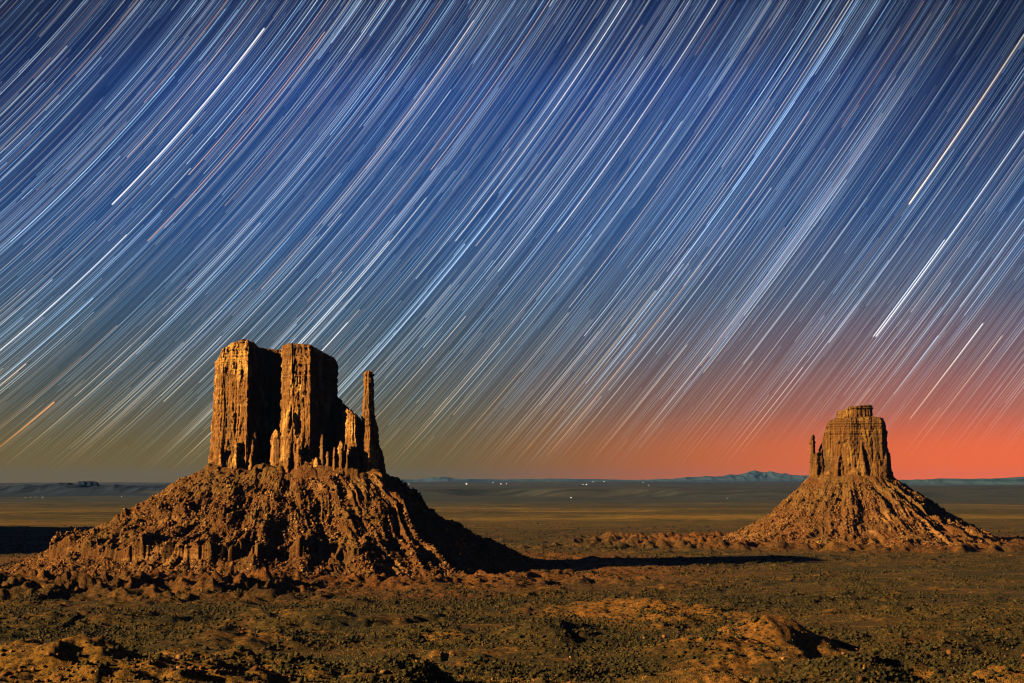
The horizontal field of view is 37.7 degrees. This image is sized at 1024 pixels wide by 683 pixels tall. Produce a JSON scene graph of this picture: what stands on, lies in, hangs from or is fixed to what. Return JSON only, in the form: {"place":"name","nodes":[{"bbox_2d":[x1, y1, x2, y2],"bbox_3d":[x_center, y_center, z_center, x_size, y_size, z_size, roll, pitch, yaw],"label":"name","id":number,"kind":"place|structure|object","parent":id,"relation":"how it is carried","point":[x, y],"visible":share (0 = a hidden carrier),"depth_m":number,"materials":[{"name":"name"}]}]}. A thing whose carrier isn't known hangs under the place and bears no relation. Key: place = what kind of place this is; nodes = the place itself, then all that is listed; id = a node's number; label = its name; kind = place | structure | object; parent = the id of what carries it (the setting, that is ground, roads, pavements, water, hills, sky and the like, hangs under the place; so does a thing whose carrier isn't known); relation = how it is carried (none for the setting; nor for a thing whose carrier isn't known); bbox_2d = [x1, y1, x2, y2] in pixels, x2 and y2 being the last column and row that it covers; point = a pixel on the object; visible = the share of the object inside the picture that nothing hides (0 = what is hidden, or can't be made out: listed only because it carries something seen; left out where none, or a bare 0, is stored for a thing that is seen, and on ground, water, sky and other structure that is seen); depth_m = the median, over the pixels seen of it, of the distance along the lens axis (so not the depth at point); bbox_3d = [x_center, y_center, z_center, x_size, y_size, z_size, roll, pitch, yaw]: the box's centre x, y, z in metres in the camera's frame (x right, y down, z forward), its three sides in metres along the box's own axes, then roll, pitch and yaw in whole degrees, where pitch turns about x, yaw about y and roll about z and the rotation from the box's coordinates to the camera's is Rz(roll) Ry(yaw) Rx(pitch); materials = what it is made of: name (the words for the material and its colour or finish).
{"place":"outdoors","nodes":[
{"label":"outdoors","id":0,"kind":"place"},
{"bbox_2d":[0,483,168,496],"bbox_3d":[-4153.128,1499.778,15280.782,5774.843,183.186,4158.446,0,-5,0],"label":"hills","id":1,"kind":"structure","parent":0,"point":[50,490],"depth_m":14581.45,"materials":[{"name":"stone"}]},
{"bbox_2d":[0,481,1023,682],"bbox_3d":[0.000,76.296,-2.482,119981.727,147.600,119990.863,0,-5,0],"label":"desert ground","id":2,"kind":"structure","parent":0,"point":[608,506],"depth_m":1940.36,"materials":[{"name":"soil"}]},
{"bbox_2d":[75,481,99,485],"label":"mesa","id":3,"kind":"structure","parent":2,"relation":"on","point":[91,483],"depth_m":15341.21,"materials":[{"name":"stone"}]},
{"bbox_2d":[236,644,243,650],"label":"juniper bush","id":4,"kind":"object","parent":2,"relation":"on","point":[240,647],"visible":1,"depth_m":1047.93,"materials":[{"name":"green plant"}]},
{"bbox_2d":[0,339,554,577],"bbox_3d":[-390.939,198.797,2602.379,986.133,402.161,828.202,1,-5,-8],"label":"sandstone butte","id":5,"kind":"object","parent":2,"relation":"on","point":[292,476],"visible":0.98,"depth_m":2430.98,"materials":[{"name":"brown stone"}]},
{"bbox_2d":[0,523,1023,682],"bbox_3d":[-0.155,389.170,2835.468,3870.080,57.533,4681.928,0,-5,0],"label":"desert scrub","id":6,"kind":"object","parent":2,"relation":"on","point":[627,654],"visible":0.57,"depth_m":1443.28,"materials":[{"name":"green plant"}]},
{"bbox_2d":[0,524,1023,682],"bbox_3d":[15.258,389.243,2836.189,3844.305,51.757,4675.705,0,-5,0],"label":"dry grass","id":7,"kind":"structure","parent":2,"relation":"on","point":[537,625],"depth_m":1440.35,"materials":[{"name":"brown plant"}]},
{"bbox_2d":[0,618,1023,682],"bbox_3d":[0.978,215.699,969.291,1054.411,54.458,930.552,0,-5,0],"label":"loose stones","id":8,"kind":"object","parent":2,"relation":"on","point":[60,678],"visible":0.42,"depth_m":951.74,"materials":[{"name":"stone"}]},
{"bbox_2d":[708,405,1009,547],"bbox_3d":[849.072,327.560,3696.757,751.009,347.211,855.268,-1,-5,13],"label":"sandstone butte","id":9,"kind":"object","parent":2,"relation":"on","point":[851,489],"visible":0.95,"depth_m":3589.05,"materials":[{"name":"brown stone"}]},
{"bbox_2d":[0,0,1023,482],"label":"sky","id":10,"kind":"structure","parent":0,"point":[556,239],"materials":[{"name":"blue"}]},
{"bbox_2d":[400,477,643,481],"bbox_3d":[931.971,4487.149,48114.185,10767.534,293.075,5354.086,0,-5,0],"label":"hills","id":11,"kind":"structure","parent":0,"point":[438,479],"depth_m":47310.89,"materials":[{"name":"stone"}]},
{"bbox_2d":[642,470,808,481],"bbox_3d":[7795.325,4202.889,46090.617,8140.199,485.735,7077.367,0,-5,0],"label":"mountain range","id":12,"kind":"structure","parent":0,"point":[754,475],"depth_m":44930.64,"materials":[{"name":"stone"}]},
{"bbox_2d":[899,477,1023,485],"bbox_3d":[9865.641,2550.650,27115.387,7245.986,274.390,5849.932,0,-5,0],"label":"hills","id":13,"kind":"structure","parent":0,"point":[984,481],"depth_m":26800.01,"materials":[{"name":"stone"}]}
]}

